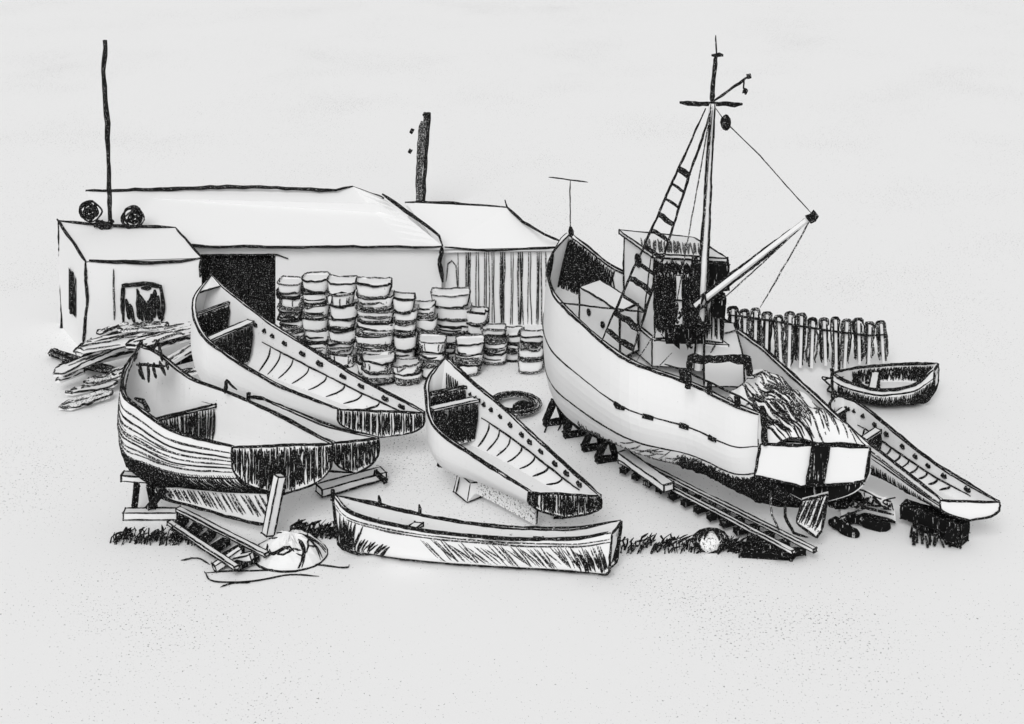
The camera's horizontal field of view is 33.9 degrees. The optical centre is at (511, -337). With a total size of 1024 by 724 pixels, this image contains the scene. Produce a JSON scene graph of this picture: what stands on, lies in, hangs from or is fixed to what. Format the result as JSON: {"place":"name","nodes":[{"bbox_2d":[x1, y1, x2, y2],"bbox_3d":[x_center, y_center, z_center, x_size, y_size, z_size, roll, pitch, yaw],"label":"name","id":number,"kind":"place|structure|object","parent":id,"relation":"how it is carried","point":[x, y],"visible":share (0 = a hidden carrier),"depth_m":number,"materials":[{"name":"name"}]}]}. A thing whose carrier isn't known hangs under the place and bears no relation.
{"place":"outdoors","nodes":[
{"label":"outdoors","id":0,"kind":"place"},
{"bbox_2d":[79,200,102,222],"bbox_3d":[-12.640,16.420,50.404,0.725,0.690,0.208,0,0,0],"label":"rope coil","id":1,"kind":"object","parent":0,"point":[86,216],"visible":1,"depth_m":50.35,"materials":[{"name":"black"}]},
{"bbox_2d":[0,0,1023,723],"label":"ground","id":2,"kind":"structure","parent":0,"point":[884,138],"depth_m":51.41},
{"bbox_2d":[59,388,113,409],"bbox_3d":[-11.476,19.827,45.297,1.502,0.246,0.574,0,0,-35],"label":"board","id":3,"kind":"object","parent":2,"relation":"on","point":[87,399],"visible":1,"depth_m":45.23,"materials":[{"name":"white wood"}]},
{"bbox_2d":[53,346,125,376],"bbox_3d":[-11.633,19.122,46.294,0.494,0.257,2.390,0,0,40],"label":"board","id":4,"kind":"object","parent":2,"relation":"on","point":[84,360],"visible":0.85,"depth_m":46.04,"materials":[{"name":"white wood"}]},
{"bbox_2d":[65,380,118,395],"bbox_3d":[-11.487,19.786,45.931,1.437,0.228,0.385,0,0,-16],"label":"board","id":5,"kind":"object","parent":2,"relation":"on","point":[81,389],"visible":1,"depth_m":45.85,"materials":[{"name":"white wood"}]},
{"bbox_2d":[56,219,202,354],"bbox_3d":[-11.435,18.643,49.496,5.227,3.708,2.246,0,0,11],"label":"hut","id":6,"kind":"object","parent":2,"relation":"on","point":[116,274],"visible":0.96,"depth_m":48.60,"materials":[{"name":"white wood"}]},
{"bbox_2d":[94,219,113,229],"bbox_3d":[-12.232,16.829,50.394,0.620,0.337,0.173,0,0,0],"label":"roof box","id":7,"kind":"object","parent":6,"relation":"on","point":[102,225],"visible":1,"depth_m":50.34,"materials":[{"name":"black wood"}]},
{"bbox_2d":[101,40,111,223],"bbox_3d":[-12.161,14.036,50.422,0.338,5.500,0.204,0,0,0],"label":"flue pole","id":8,"kind":"object","parent":6,"relation":"on","point":[106,115],"visible":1,"depth_m":50.35,"materials":[{"name":"black wood"}]},
{"bbox_2d":[120,205,144,228],"bbox_3d":[-11.379,16.616,50.413,0.747,0.726,0.220,0,0,0],"label":"rope coil","id":9,"kind":"object","parent":6,"relation":"on","point":[139,216],"visible":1,"depth_m":50.36,"materials":[{"name":"black"}]},
{"bbox_2d":[120,281,164,323],"bbox_3d":[-10.665,18.462,48.547,1.297,1.240,0.181,0,0,0],"label":"window","id":10,"kind":"structure","parent":6,"relation":"in","point":[142,301],"depth_m":48.52,"materials":[{"name":"black glass"}]},
{"bbox_2d":[122,507,179,520],"bbox_3d":[-8.446,19.902,39.333,1.330,0.224,0.285,0,0,0],"label":"cross timber","id":11,"kind":"object","parent":2,"relation":"on","point":[145,514],"visible":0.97,"depth_m":39.22,"materials":[{"name":"white wood"}]},
{"bbox_2d":[146,483,157,509],"bbox_3d":[-8.423,19.502,39.313,0.182,0.789,0.438,0,0,11],"label":"trestle leg","id":12,"kind":"object","parent":11,"relation":"on","point":[149,489],"visible":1,"depth_m":39.19,"materials":[{"name":"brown wood"}]},
{"bbox_2d":[120,470,163,485],"bbox_3d":[-8.627,19.050,39.335,1.083,0.209,0.259,0,0,7],"label":"cross timber","id":13,"kind":"object","parent":12,"relation":"on","point":[128,476],"visible":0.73,"depth_m":39.28,"materials":[{"name":"white wood"}]},
{"bbox_2d":[117,340,333,525],"bbox_3d":[-6.755,18.006,39.424,5.330,3.471,2.171,0,0,0],"label":"open boat","id":14,"kind":"object","parent":13,"relation":"on","point":[187,439],"visible":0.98,"depth_m":38.84,"materials":[{"name":"white wood"}]},
{"bbox_2d":[133,340,168,382],"bbox_3d":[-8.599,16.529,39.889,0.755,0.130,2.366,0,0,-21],"label":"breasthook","id":15,"kind":"object","parent":14,"relation":"attached to","point":[160,365],"visible":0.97,"depth_m":39.54,"materials":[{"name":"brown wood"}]},
{"bbox_2d":[110,525,206,545],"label":"weeds","id":16,"kind":"object","parent":2,"relation":"on","point":[154,535],"visible":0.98,"depth_m":38.24,"materials":[{"name":"black plant"}]},
{"bbox_2d":[166,505,270,571],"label":"slipway track","id":17,"kind":"structure","parent":2,"relation":"on","point":[215,548],"depth_m":37.92,"materials":[{"name":"white wood"}]},
{"bbox_2d":[211,545,255,572],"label":"crossed sticks","id":18,"kind":"object","parent":2,"relation":"on","point":[236,553],"visible":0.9,"depth_m":37.11,"materials":[{"name":"white wood"}]},
{"bbox_2d":[85,184,443,328],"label":"long shed","id":19,"kind":"structure","parent":2,"relation":"on","point":[252,244],"depth_m":50.80,"materials":[{"name":"white wood"}]},
{"bbox_2d":[201,255,275,323],"bbox_3d":[-8.263,18.907,50.592,2.415,2.262,0.201,0,0,0],"label":"door","id":20,"kind":"structure","parent":19,"relation":"in","point":[252,278],"depth_m":50.55,"materials":[{"name":"black wood"}]},
{"bbox_2d":[254,528,327,572],"bbox_3d":[-4.996,19.761,37.736,1.736,0.532,1.557,0,0,0],"label":"net heap","id":21,"kind":"object","parent":2,"relation":"on","point":[295,550],"visible":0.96,"depth_m":37.38,"materials":[{"name":"white fabric"}]},
{"bbox_2d":[260,472,286,537],"bbox_3d":[-5.406,19.068,38.098,0.568,1.341,0.265,0,0,-40],"label":"prop post","id":22,"kind":"object","parent":21,"relation":"on","point":[273,508],"visible":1,"depth_m":38.03,"materials":[{"name":"white wood"}]},
{"bbox_2d":[191,269,425,437],"bbox_3d":[-5.582,18.119,43.504,7.765,2.899,2.035,0,0,31],"label":"open boat","id":23,"kind":"object","parent":2,"relation":"on","point":[243,347],"visible":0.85,"depth_m":43.87,"materials":[{"name":"white wood"}]},
{"bbox_2d":[289,519,335,538],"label":"weeds","id":24,"kind":"object","parent":2,"relation":"on","point":[321,529],"visible":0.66,"depth_m":38.53,"materials":[{"name":"black plant"}]},
{"bbox_2d":[246,392,379,473],"bbox_3d":[-5.398,18.764,41.295,4.652,1.589,1.492,0,0,40],"label":"open boat","id":25,"kind":"object","parent":2,"relation":"on","point":[355,452],"visible":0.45,"depth_m":40.34,"materials":[{"name":"white wood"}]},
{"bbox_2d":[300,337,327,355],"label":"fish crate","id":26,"kind":"object","parent":2,"relation":"on","point":[321,348],"visible":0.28,"depth_m":48.43,"materials":[{"name":"white wood"}]},
{"bbox_2d":[305,323,329,344],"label":"fish crate","id":27,"kind":"object","parent":26,"relation":"on","point":[319,338],"visible":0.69,"depth_m":48.43,"materials":[{"name":"white wood"}]},
{"bbox_2d":[299,311,328,331],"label":"fish crate","id":28,"kind":"object","parent":27,"relation":"on","point":[311,325],"visible":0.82,"depth_m":48.43,"materials":[{"name":"white wood"}]},
{"bbox_2d":[302,303,329,320],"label":"fish crate","id":29,"kind":"object","parent":28,"relation":"on","point":[319,311],"visible":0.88,"depth_m":48.42,"materials":[{"name":"white wood"}]},
{"bbox_2d":[301,290,326,309],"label":"fish crate","id":30,"kind":"object","parent":29,"relation":"on","point":[312,300],"visible":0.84,"depth_m":48.43,"materials":[{"name":"white wood"}]},
{"bbox_2d":[301,271,330,294],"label":"fish crate","id":31,"kind":"object","parent":30,"relation":"on","point":[315,282],"visible":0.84,"depth_m":48.45,"materials":[{"name":"white wood"}]},
{"bbox_2d":[328,347,357,367],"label":"fish crate","id":32,"kind":"object","parent":2,"relation":"on","point":[348,361],"visible":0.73,"depth_m":47.73,"materials":[{"name":"white wood"}]},
{"bbox_2d":[326,336,355,356],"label":"fish crate","id":33,"kind":"object","parent":32,"relation":"on","point":[333,348],"visible":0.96,"depth_m":47.73,"materials":[{"name":"wood"}]},
{"bbox_2d":[327,322,357,344],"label":"fish crate","id":34,"kind":"object","parent":33,"relation":"on","point":[345,337],"visible":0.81,"depth_m":47.73,"materials":[{"name":"white wood"}]},
{"bbox_2d":[327,312,355,330],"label":"fish crate","id":35,"kind":"object","parent":34,"relation":"on","point":[340,325],"visible":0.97,"depth_m":47.73,"materials":[{"name":"white wood"}]},
{"bbox_2d":[329,299,357,319],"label":"fish crate","id":36,"kind":"object","parent":35,"relation":"on","point":[346,312],"visible":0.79,"depth_m":47.74,"materials":[{"name":"white wood"}]},
{"bbox_2d":[325,288,354,306],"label":"fish crate","id":37,"kind":"object","parent":36,"relation":"on","point":[342,300],"visible":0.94,"depth_m":47.73,"materials":[{"name":"white wood"}]},
{"bbox_2d":[326,274,357,294],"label":"fish crate","id":38,"kind":"object","parent":37,"relation":"on","point":[339,285],"visible":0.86,"depth_m":47.77,"materials":[{"name":"white wood"}]},
{"bbox_2d":[315,466,387,497],"bbox_3d":[-3.895,19.853,40.783,1.778,0.234,0.413,0,0,-31],"label":"loose plank","id":39,"kind":"object","parent":2,"relation":"on","point":[346,483],"visible":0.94,"depth_m":40.66,"materials":[{"name":"wood"}]},
{"bbox_2d":[355,355,361,374],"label":"fish crate","id":40,"kind":"object","parent":2,"relation":"on","point":[358,362],"visible":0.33,"depth_m":47.16,"materials":[{"name":"white wood"}]},
{"bbox_2d":[357,345,395,361],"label":"fish crate","id":41,"kind":"object","parent":40,"relation":"on","point":[359,352],"visible":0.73,"depth_m":47.12,"materials":[{"name":"white wood"}]},
{"bbox_2d":[355,329,393,351],"bbox_3d":[-3.873,19.039,47.380,1.131,0.501,0.684,0,0,0],"label":"fish crate","id":42,"kind":"object","parent":41,"relation":"on","point":[369,343],"visible":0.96,"depth_m":47.11,"materials":[{"name":"white wood"}]},
{"bbox_2d":[357,317,395,336],"bbox_3d":[-3.813,18.661,47.380,1.150,0.458,0.680,0,0,0],"label":"fish crate","id":43,"kind":"object","parent":42,"relation":"on","point":[368,329],"visible":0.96,"depth_m":47.11,"materials":[{"name":"white wood"}]},
{"bbox_2d":[355,303,393,324],"bbox_3d":[-3.859,18.310,47.367,1.139,0.444,0.720,0,0,0],"label":"fish crate","id":44,"kind":"object","parent":43,"relation":"on","point":[378,317],"visible":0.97,"depth_m":47.10,"materials":[{"name":"white wood"}]},
{"bbox_2d":[356,290,394,311],"bbox_3d":[-3.849,17.928,47.378,1.112,0.472,0.676,0,0,0],"label":"fish crate","id":45,"kind":"object","parent":44,"relation":"on","point":[375,304],"visible":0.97,"depth_m":47.11,"materials":[{"name":"white wood"}]},
{"bbox_2d":[355,276,392,298],"bbox_3d":[-3.897,17.552,47.383,1.061,0.457,0.737,0,0,0],"label":"fish crate","id":46,"kind":"object","parent":45,"relation":"on","point":[374,287],"visible":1,"depth_m":47.14,"materials":[{"name":"white wood"}]},
{"bbox_2d":[361,365,394,385],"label":"fish crate","id":47,"kind":"object","parent":2,"relation":"on","point":[380,379],"visible":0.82,"depth_m":46.56,"materials":[{"name":"white wood"}]},
{"bbox_2d":[360,351,395,375],"bbox_3d":[-3.724,19.488,46.815,1.031,0.482,0.701,0,0,0],"label":"fish crate","id":48,"kind":"object","parent":47,"relation":"on","point":[376,364],"visible":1,"depth_m":46.58,"materials":[{"name":"white wood"}]},
{"bbox_2d":[393,368,422,385],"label":"fish crate","id":49,"kind":"object","parent":2,"relation":"on","point":[402,380],"visible":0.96,"depth_m":46.56,"materials":[{"name":"white wood"}]},
{"bbox_2d":[391,356,422,375],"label":"fish crate","id":50,"kind":"object","parent":49,"relation":"on","point":[408,366],"visible":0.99,"depth_m":46.58,"materials":[{"name":"white wood"}]},
{"bbox_2d":[408,112,430,200],"bbox_3d":[-3.311,17.925,59.931,0.833,3.876,0.360,0,0,0],"label":"utility pole","id":51,"kind":"object","parent":2,"relation":"on","point":[422,152],"visible":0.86,"depth_m":59.94,"materials":[{"name":"black wood"}]},
{"bbox_2d":[421,365,432,379],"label":"fish crate","id":52,"kind":"object","parent":2,"relation":"on","point":[426,371],"visible":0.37,"depth_m":46.95,"materials":[{"name":"white wood"}]},
{"bbox_2d":[418,347,446,367],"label":"fish crate","id":53,"kind":"object","parent":52,"relation":"on","point":[431,360],"visible":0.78,"depth_m":46.94,"materials":[{"name":"white wood"}]},
{"bbox_2d":[418,332,446,354],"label":"fish crate","id":54,"kind":"object","parent":53,"relation":"on","point":[428,343],"visible":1,"depth_m":47.00,"materials":[{"name":"white wood"}]},
{"bbox_2d":[446,347,454,359],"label":"fish crate","id":55,"kind":"object","parent":2,"relation":"on","point":[450,350],"visible":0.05,"depth_m":48.31,"materials":[{"name":"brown wood"}]},
{"bbox_2d":[438,330,467,347],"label":"fish crate","id":56,"kind":"object","parent":55,"relation":"on","point":[450,342],"visible":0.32,"depth_m":48.28,"materials":[{"name":"white wood"}]},
{"bbox_2d":[437,318,467,332],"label":"fish crate","id":57,"kind":"object","parent":56,"relation":"on","point":[447,326],"visible":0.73,"depth_m":48.31,"materials":[{"name":"white wood"}]},
{"bbox_2d":[435,302,472,320],"bbox_3d":[-1.735,18.670,48.589,1.192,0.470,0.660,0,0,0],"label":"fish crate","id":58,"kind":"object","parent":57,"relation":"on","point":[456,314],"visible":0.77,"depth_m":48.31,"materials":[{"name":"white wood"}]},
{"bbox_2d":[430,287,470,308],"bbox_3d":[-1.778,18.331,48.590,1.193,0.434,0.685,0,0,0],"label":"fish crate","id":59,"kind":"object","parent":58,"relation":"on","point":[452,297],"visible":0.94,"depth_m":48.33,"materials":[{"name":"white wood"}]},
{"bbox_2d":[452,357,481,376],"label":"fish crate","id":60,"kind":"object","parent":2,"relation":"on","point":[472,370],"visible":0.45,"depth_m":47.17,"materials":[{"name":"white wood"}]},
{"bbox_2d":[453,346,484,364],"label":"fish crate","id":61,"kind":"object","parent":60,"relation":"on","point":[476,359],"visible":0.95,"depth_m":47.16,"materials":[{"name":"grey wood"}]},
{"bbox_2d":[455,334,485,354],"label":"fish crate","id":62,"kind":"object","parent":61,"relation":"on","point":[472,344],"visible":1,"depth_m":47.28,"materials":[{"name":"white wood"}]},
{"bbox_2d":[452,476,481,502],"bbox_3d":[-0.961,19.724,40.336,0.645,0.501,0.874,0,0,-41],"label":"keel block","id":63,"kind":"object","parent":2,"relation":"on","point":[465,489],"depth_m":40.12,"materials":[{"name":"white wood"}]},
{"bbox_2d":[424,352,602,524],"bbox_3d":[0.005,18.414,39.525,5.179,2.888,1.809,0,0,38],"label":"open boat","id":64,"kind":"object","parent":63,"relation":"on","point":[499,452],"visible":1,"depth_m":39.88,"materials":[{"name":"white wood"}]},
{"bbox_2d":[330,489,622,575],"bbox_3d":[-0.840,19.294,37.307,6.555,1.448,0.718,0,0,10],"label":"rowing boat","id":65,"kind":"object","parent":2,"relation":"on","point":[370,527],"visible":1,"depth_m":37.16,"materials":[{"name":"white wood"}]},
{"bbox_2d":[405,200,558,324],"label":"plank shed","id":66,"kind":"structure","parent":2,"relation":"on","point":[495,258],"depth_m":50.90,"materials":[{"name":"white wood"}]},
{"bbox_2d":[484,348,508,365],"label":"fish crate","id":67,"kind":"object","parent":2,"relation":"on","point":[489,359],"visible":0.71,"depth_m":47.85,"materials":[{"name":"white wood"}]},
{"bbox_2d":[484,334,508,355],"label":"fish crate","id":68,"kind":"object","parent":67,"relation":"on","point":[494,348],"visible":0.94,"depth_m":47.84,"materials":[{"name":"white wood"}]},
{"bbox_2d":[480,323,506,341],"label":"fish crate","id":69,"kind":"object","parent":68,"relation":"on","point":[493,332],"visible":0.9,"depth_m":47.85,"materials":[{"name":"white wood"}]},
{"bbox_2d":[493,391,541,415],"bbox_3d":[0.050,19.881,45.086,1.541,0.312,1.456,0,0,0],"label":"worn tyre","id":70,"kind":"object","parent":2,"relation":"on","point":[522,408],"visible":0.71,"depth_m":44.99,"materials":[{"name":"black rubber"}]},
{"bbox_2d":[517,354,543,373],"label":"fish crate","id":71,"kind":"object","parent":2,"relation":"on","point":[529,367],"visible":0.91,"depth_m":47.28,"materials":[{"name":"white wood"}]},
{"bbox_2d":[517,342,543,360],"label":"fish crate","id":72,"kind":"object","parent":71,"relation":"on","point":[526,354],"visible":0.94,"depth_m":47.28,"materials":[{"name":"white wood"}]},
{"bbox_2d":[517,328,542,349],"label":"fish crate","id":73,"kind":"object","parent":72,"relation":"on","point":[531,339],"visible":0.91,"depth_m":47.29,"materials":[{"name":"white wood"}]},
{"bbox_2d":[542,398,566,426],"bbox_3d":[1.134,19.527,43.966,0.683,1.007,1.101,0,0,0],"label":"hull trestle","id":74,"kind":"object","parent":2,"relation":"on","point":[549,412],"visible":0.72,"depth_m":44.01,"materials":[{"name":"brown wood"}]},
{"bbox_2d":[594,439,617,464],"bbox_3d":[2.388,19.548,41.944,0.663,0.942,0.979,0,0,0],"label":"hull trestle","id":75,"kind":"object","parent":2,"relation":"on","point":[600,457],"visible":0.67,"depth_m":41.99,"materials":[{"name":"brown wood"}]},
{"bbox_2d":[542,35,870,538],"bbox_3d":[4.226,14.351,40.842,4.221,10.845,9.430,0,0,-40],"label":"fishing boat","id":76,"kind":"object","parent":75,"relation":"on","point":[650,350],"visible":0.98,"depth_m":40.10,"materials":[{"name":"white wood"}]},
{"bbox_2d":[728,369,864,445],"bbox_3d":[6.361,17.162,38.727,1.700,1.155,3.176,0,0,-40],"label":"heap of fishing nets","id":77,"kind":"object","parent":76,"relation":"on","point":[795,414],"visible":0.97,"depth_m":38.44,"materials":[{"name":"white fabric"}]},
{"bbox_2d":[620,533,729,554],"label":"weeds","id":78,"kind":"object","parent":2,"relation":"on","point":[667,544],"visible":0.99,"depth_m":37.86,"materials":[{"name":"black plant"}]},
{"bbox_2d":[691,527,729,552],"bbox_3d":[4.476,19.757,38.006,0.887,0.662,0.600,0,0,0],"label":"stone","id":79,"kind":"object","parent":2,"relation":"on","point":[708,539],"visible":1,"depth_m":37.78,"materials":[{"name":"white stone"}]},
{"bbox_2d":[617,460,817,558],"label":"slipway track","id":80,"kind":"structure","parent":2,"relation":"on","point":[783,548],"depth_m":38.77,"materials":[{"name":"wood"}]},
{"bbox_2d":[617,449,674,492],"bbox_3d":[3.220,19.499,40.620,0.345,0.221,1.984,0,0,-31],"label":"loose plank","id":81,"kind":"object","parent":80,"relation":"on","point":[646,471],"visible":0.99,"depth_m":40.50,"materials":[{"name":"white wood"}]},
{"bbox_2d":[728,540,795,561],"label":"grass","id":82,"kind":"structure","parent":2,"relation":"on","point":[748,551],"depth_m":37.57,"materials":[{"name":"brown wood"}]},
{"bbox_2d":[727,306,888,370],"bbox_3d":[8.316,19.015,47.334,4.597,1.859,0.472,0,0,0],"label":"picket fence","id":83,"kind":"object","parent":2,"relation":"on","point":[788,350],"visible":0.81,"depth_m":47.32,"materials":[{"name":"white wood"}]},
{"bbox_2d":[828,487,893,537],"bbox_3d":[8.062,19.673,38.972,1.389,0.767,1.221,0,0,-37],"label":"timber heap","id":84,"kind":"object","parent":2,"relation":"on","point":[844,527],"visible":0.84,"depth_m":38.85,"materials":[{"name":"black wood"}]},
{"bbox_2d":[838,501,895,522],"bbox_3d":[8.201,19.632,39.101,1.384,0.526,1.265,0,0,0],"label":"wooden plank","id":85,"kind":"object","parent":84,"relation":"on","point":[889,516],"visible":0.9,"depth_m":39.04,"materials":[{"name":"white wood"}]},
{"bbox_2d":[830,362,939,405],"bbox_3d":[10.074,19.456,45.518,3.011,1.096,1.736,0,0,0],"label":"rowing boat","id":86,"kind":"object","parent":2,"relation":"on","point":[908,383],"visible":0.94,"depth_m":45.26,"materials":[{"name":"white wood"}]},
{"bbox_2d":[899,499,969,548],"bbox_3d":[9.714,19.707,38.543,1.476,0.670,1.390,0,0,0],"label":"cradle","id":87,"kind":"object","parent":2,"relation":"on","point":[936,524],"visible":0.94,"depth_m":38.35,"materials":[{"name":"black wood"}]},
{"bbox_2d":[828,391,1000,521],"bbox_3d":[9.261,18.718,39.463,1.284,1.696,4.606,0,0,-33],"label":"open boat","id":88,"kind":"object","parent":87,"relation":"on","point":[901,462],"visible":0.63,"depth_m":39.40,"materials":[{"name":"white wood"}]},
{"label":"fish crate","id":89,"kind":"object","parent":2,"relation":"on","visible":0},
{"bbox_2d":[392,342,416,357],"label":"fish crate","id":90,"kind":"object","parent":89,"relation":"on","point":[406,355],"visible":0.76,"depth_m":47.23,"materials":[{"name":"white wood"}]},
{"bbox_2d":[391,330,417,352],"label":"fish crate","id":91,"kind":"object","parent":90,"relation":"on","point":[409,344],"visible":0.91,"depth_m":47.23,"materials":[{"name":"white wood"}]},
{"bbox_2d":[391,319,416,336],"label":"fish crate","id":92,"kind":"object","parent":91,"relation":"on","point":[406,331],"visible":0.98,"depth_m":47.22,"materials":[{"name":"white wood"}]},
{"bbox_2d":[392,304,418,326],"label":"fish crate","id":93,"kind":"object","parent":92,"relation":"on","point":[410,319],"visible":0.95,"depth_m":47.23,"materials":[{"name":"white wood"}]},
{"bbox_2d":[392,291,415,314],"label":"fish crate","id":94,"kind":"object","parent":93,"relation":"on","point":[403,302],"visible":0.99,"depth_m":47.23,"materials":[{"name":"white wood"}]},
{"bbox_3d":[-9.765,18.778,46.877,2.113,0.294,0.616,0,0,0],"label":"board","id":95,"kind":"object","parent":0,"visible":0},
{"bbox_2d":[76,327,179,352],"bbox_3d":[-10.438,18.684,46.520,3.175,0.232,0.507,0,0,-21],"label":"board","id":96,"kind":"object","parent":95,"relation":"on","point":[109,342],"visible":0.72,"depth_m":46.20,"materials":[{"name":"white wood"}]},
{"bbox_2d":[117,320,168,332],"bbox_3d":[-10.337,18.573,47.115,1.471,0.253,0.390,0,0,0],"label":"board","id":97,"kind":"object","parent":96,"relation":"on","point":[145,326],"visible":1,"depth_m":47.01,"materials":[{"name":"white wood"}]},
{"bbox_2d":[125,326,190,347],"bbox_3d":[-9.583,18.488,46.192,2.136,0.224,0.496,0,0,-28],"label":"board","id":98,"kind":"object","parent":96,"relation":"on","point":[152,338],"visible":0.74,"depth_m":46.10,"materials":[{"name":"white wood"}]},
{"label":"fish crate","id":99,"kind":"object","parent":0,"visible":0},
{"bbox_2d":[279,326,304,339],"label":"fish crate","id":100,"kind":"object","parent":99,"relation":"on","point":[300,335],"visible":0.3,"depth_m":48.56,"materials":[{"name":"grey wood"}]},
{"bbox_2d":[276,316,302,334],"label":"fish crate","id":101,"kind":"object","parent":100,"relation":"on","point":[291,327],"visible":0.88,"depth_m":48.51,"materials":[{"name":"grey wood"}]},
{"bbox_2d":[277,301,303,319],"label":"fish crate","id":102,"kind":"object","parent":101,"relation":"on","point":[289,314],"visible":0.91,"depth_m":48.52,"materials":[{"name":"black wood"}]},
{"bbox_2d":[279,293,303,308],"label":"fish crate","id":103,"kind":"object","parent":102,"relation":"on","point":[290,304],"visible":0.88,"depth_m":48.54,"materials":[{"name":"white wood"}]},
{"bbox_2d":[276,275,302,300],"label":"fish crate","id":104,"kind":"object","parent":103,"relation":"on","point":[289,287],"visible":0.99,"depth_m":48.56,"materials":[{"name":"white wood"}]},
{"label":"fish crate","id":105,"kind":"object","parent":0,"visible":0},
{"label":"fish crate","id":106,"kind":"object","parent":105,"relation":"on","visible":0},
{"bbox_2d":[466,318,488,335],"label":"fish crate","id":107,"kind":"object","parent":106,"relation":"on","point":[473,329],"visible":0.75,"depth_m":48.25,"materials":[{"name":"white wood"}]},
{"bbox_2d":[466,306,489,324],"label":"fish crate","id":108,"kind":"object","parent":107,"relation":"on","point":[477,315],"visible":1,"depth_m":48.26,"materials":[{"name":"white wood"}]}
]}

